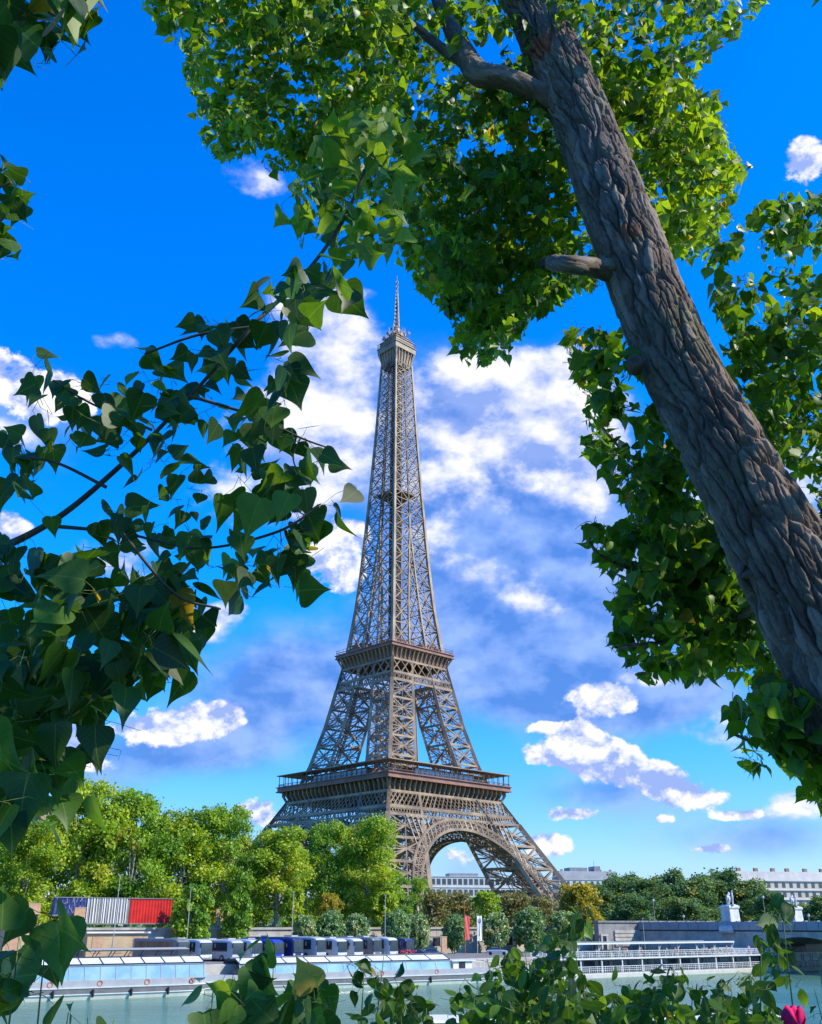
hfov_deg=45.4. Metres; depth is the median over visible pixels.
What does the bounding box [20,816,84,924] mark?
plane tree
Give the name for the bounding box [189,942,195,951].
side window
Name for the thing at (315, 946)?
parked coach
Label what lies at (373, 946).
parked coach
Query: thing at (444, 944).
display board
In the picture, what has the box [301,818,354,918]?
plane tree
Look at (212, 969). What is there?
quay wall
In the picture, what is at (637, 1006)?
broad leaf shrub
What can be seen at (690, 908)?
dark tree
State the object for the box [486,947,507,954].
parked car
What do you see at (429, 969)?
glass boat
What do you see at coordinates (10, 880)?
plane tree
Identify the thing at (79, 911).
display board
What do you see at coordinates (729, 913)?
statue pedestal
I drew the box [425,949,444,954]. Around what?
parked car
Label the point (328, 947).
side window
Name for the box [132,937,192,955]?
parked coach
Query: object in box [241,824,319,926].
plane tree
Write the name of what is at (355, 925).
clipped bush
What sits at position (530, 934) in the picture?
clipped bush
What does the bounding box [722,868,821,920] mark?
apartment building
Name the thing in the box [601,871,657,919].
dark tree
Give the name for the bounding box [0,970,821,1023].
river
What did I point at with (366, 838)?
plane tree
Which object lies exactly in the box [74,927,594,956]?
embankment wall
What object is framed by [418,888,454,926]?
brown tree
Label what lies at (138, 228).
sky
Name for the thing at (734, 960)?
double deck boat
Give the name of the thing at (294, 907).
leafy bush
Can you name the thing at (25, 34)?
leafy spray
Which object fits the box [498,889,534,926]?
brown tree
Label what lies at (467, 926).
banner
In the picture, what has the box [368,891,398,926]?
leafy bush
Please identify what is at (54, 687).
overhanging branch
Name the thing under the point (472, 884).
office building
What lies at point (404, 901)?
plane tree
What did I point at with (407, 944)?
parked coach
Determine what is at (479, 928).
banner
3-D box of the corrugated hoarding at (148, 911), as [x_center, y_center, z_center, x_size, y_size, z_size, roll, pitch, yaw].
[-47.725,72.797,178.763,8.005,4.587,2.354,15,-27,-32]
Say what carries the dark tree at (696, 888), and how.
on the park ground
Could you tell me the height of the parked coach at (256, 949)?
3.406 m
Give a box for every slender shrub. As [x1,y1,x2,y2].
[345,952,438,1023]
[806,952,821,1023]
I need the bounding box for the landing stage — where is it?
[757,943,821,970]
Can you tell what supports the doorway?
in the ramp wall at (611, 931)
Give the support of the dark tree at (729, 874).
on the park ground
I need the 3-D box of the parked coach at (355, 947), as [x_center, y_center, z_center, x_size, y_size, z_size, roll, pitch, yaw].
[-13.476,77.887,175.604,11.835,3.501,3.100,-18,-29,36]
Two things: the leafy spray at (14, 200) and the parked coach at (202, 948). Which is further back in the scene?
the parked coach at (202, 948)
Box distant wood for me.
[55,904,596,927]
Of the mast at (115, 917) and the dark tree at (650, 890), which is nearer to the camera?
the mast at (115, 917)
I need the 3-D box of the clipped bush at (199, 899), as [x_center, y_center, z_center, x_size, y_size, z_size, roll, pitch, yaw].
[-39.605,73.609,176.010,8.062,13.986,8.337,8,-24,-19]
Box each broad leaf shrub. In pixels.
[0,884,114,1023]
[181,934,345,1023]
[440,904,612,1023]
[599,893,807,1023]
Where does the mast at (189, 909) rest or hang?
on the quay pavement
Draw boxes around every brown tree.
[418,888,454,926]
[443,889,482,926]
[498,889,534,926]
[529,894,558,926]
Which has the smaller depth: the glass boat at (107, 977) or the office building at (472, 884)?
the glass boat at (107, 977)
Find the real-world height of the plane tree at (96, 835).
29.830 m
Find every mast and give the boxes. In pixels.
[111,880,119,955]
[187,887,192,934]
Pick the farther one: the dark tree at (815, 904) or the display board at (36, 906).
the dark tree at (815, 904)
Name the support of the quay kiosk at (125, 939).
on the quay pavement
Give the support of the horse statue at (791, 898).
on the statue pedestal at (798, 915)
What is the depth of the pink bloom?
2.58 m
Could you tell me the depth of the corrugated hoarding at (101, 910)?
173.76 m
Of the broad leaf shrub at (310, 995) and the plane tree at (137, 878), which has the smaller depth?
the broad leaf shrub at (310, 995)
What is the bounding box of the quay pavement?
[204,950,720,964]
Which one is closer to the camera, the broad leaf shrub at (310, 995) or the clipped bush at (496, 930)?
the broad leaf shrub at (310, 995)
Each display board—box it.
[29,903,41,918]
[74,907,86,917]
[215,909,222,926]
[440,936,446,954]
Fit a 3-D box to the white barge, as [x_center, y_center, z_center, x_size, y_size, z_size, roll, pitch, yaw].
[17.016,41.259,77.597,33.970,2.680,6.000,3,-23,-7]
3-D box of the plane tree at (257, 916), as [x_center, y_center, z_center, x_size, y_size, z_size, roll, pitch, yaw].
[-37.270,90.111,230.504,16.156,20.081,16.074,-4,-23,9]
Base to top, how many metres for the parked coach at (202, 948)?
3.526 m
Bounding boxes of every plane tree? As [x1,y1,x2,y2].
[0,818,67,926]
[0,835,44,895]
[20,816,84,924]
[36,773,137,897]
[64,815,151,927]
[84,785,185,927]
[123,819,191,927]
[144,803,228,927]
[173,833,237,926]
[191,802,265,926]
[226,851,283,926]
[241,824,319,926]
[280,849,335,924]
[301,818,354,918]
[331,846,361,917]
[335,810,404,925]
[362,869,416,926]
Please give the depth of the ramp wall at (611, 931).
230.10 m
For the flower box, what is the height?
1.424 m
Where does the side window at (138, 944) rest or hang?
in the parked coach at (151, 942)
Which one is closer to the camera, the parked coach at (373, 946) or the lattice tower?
the parked coach at (373, 946)
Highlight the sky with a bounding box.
[0,0,821,925]
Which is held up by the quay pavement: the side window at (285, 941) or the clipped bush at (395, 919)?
the clipped bush at (395, 919)
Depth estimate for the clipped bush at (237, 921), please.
179.86 m
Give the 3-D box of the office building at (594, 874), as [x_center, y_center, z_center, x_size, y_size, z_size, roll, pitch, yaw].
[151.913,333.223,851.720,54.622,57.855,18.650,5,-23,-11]
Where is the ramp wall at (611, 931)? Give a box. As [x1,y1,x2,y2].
[592,921,714,950]
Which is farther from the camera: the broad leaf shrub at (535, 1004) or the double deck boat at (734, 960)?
the double deck boat at (734, 960)
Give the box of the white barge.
[430,1012,780,1023]
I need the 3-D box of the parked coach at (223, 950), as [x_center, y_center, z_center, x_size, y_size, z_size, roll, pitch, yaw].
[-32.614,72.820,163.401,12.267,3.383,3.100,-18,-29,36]
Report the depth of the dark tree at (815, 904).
355.80 m
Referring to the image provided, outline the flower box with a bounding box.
[400,950,416,953]
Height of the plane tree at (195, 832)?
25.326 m
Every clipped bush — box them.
[167,882,214,938]
[218,890,253,938]
[291,914,318,936]
[315,908,346,936]
[342,912,370,936]
[380,906,410,937]
[407,912,430,949]
[440,913,466,953]
[481,911,510,950]
[511,904,546,951]
[547,910,585,949]
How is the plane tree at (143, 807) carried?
on the street
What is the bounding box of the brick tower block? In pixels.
[31,812,51,927]
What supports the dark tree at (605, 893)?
on the park ground
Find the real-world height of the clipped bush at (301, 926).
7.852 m
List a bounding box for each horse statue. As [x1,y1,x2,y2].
[725,891,734,904]
[789,893,798,906]
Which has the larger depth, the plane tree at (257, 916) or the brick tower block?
the brick tower block
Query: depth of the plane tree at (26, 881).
199.11 m
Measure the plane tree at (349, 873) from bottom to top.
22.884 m
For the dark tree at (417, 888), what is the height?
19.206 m
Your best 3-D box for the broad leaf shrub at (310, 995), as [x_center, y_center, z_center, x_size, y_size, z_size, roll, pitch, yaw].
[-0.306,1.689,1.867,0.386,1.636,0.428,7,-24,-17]
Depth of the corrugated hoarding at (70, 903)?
170.54 m
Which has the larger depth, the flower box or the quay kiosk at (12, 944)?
the flower box
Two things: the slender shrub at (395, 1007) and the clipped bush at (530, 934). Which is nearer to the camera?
the slender shrub at (395, 1007)
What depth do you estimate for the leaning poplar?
5.68 m
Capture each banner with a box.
[464,901,469,953]
[476,915,481,953]
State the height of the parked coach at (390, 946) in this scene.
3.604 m
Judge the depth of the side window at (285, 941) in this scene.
166.13 m
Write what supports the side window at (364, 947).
in the parked coach at (373, 946)
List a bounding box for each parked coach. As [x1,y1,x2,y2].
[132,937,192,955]
[183,938,215,959]
[202,938,246,960]
[212,938,265,959]
[240,938,286,955]
[246,935,305,955]
[275,935,328,955]
[323,937,365,954]
[325,938,349,954]
[336,936,383,954]
[356,936,400,953]
[396,938,416,953]
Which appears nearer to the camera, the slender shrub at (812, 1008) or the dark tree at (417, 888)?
the slender shrub at (812, 1008)
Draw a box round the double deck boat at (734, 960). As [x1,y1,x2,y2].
[530,940,784,980]
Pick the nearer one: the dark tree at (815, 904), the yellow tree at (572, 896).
the yellow tree at (572, 896)
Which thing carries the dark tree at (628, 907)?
on the park ground
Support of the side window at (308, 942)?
in the parked coach at (315, 946)
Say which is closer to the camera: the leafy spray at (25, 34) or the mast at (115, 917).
the leafy spray at (25, 34)
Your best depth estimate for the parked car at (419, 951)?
176.61 m
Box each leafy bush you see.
[278,887,306,926]
[313,892,344,916]
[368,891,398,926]
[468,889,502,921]
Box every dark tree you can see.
[408,876,431,925]
[575,881,623,920]
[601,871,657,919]
[607,892,663,920]
[617,876,675,920]
[650,867,684,920]
[658,894,713,920]
[667,876,721,921]
[689,866,755,919]
[719,875,778,921]
[736,890,786,921]
[781,902,813,920]
[802,895,821,920]
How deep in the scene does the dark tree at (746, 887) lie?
403.73 m
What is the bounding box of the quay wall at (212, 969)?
[204,953,728,974]
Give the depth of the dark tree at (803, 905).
375.43 m
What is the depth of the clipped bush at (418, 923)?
198.47 m
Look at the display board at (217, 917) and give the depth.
183.34 m
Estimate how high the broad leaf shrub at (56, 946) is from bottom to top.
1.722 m
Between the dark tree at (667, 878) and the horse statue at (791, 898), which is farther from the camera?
the dark tree at (667, 878)
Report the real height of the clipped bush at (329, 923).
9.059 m
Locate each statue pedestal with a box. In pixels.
[718,905,739,932]
[792,907,803,920]
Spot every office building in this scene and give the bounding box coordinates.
[431,872,524,924]
[552,861,615,897]
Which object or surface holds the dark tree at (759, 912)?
on the park ground
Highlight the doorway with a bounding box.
[603,938,606,950]
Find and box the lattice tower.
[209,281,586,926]
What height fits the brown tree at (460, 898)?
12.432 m
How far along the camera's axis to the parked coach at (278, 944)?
164.09 m
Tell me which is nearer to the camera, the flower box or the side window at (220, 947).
the side window at (220, 947)
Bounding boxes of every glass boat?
[22,947,206,1001]
[204,953,528,993]
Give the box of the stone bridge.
[638,921,821,952]
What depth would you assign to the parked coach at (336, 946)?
170.19 m
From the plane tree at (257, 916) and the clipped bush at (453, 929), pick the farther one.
the plane tree at (257, 916)
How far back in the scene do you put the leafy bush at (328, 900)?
203.90 m
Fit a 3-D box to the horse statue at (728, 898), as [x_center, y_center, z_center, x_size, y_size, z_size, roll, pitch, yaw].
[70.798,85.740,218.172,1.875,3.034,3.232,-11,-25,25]
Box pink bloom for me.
[781,1005,805,1023]
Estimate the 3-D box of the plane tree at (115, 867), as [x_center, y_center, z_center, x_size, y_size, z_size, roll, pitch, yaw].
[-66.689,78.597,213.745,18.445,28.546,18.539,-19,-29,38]
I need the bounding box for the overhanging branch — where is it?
[0,99,431,859]
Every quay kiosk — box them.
[0,930,28,951]
[79,931,150,956]
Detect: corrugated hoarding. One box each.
[48,896,86,916]
[85,897,130,925]
[124,898,172,925]
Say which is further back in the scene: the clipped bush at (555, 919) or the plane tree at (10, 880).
the clipped bush at (555, 919)
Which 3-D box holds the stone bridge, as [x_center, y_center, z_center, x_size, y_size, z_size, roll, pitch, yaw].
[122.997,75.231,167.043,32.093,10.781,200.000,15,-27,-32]
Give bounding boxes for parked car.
[408,949,427,953]
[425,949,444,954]
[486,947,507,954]
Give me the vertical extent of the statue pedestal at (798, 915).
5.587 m
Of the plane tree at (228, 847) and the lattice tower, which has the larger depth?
the lattice tower
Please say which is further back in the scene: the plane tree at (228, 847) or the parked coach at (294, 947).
the plane tree at (228, 847)
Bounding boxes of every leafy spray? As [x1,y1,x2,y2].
[0,0,107,91]
[0,154,36,260]
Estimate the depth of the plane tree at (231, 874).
225.07 m
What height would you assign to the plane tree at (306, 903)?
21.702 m
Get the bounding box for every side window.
[135,941,172,951]
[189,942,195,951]
[212,942,226,951]
[282,940,287,949]
[303,940,310,948]
[326,941,331,949]
[362,940,367,948]
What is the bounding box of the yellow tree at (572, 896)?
[555,881,605,926]
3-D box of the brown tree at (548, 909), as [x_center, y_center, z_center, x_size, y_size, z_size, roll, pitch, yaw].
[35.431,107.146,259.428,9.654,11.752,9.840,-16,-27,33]
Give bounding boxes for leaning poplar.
[52,0,821,817]

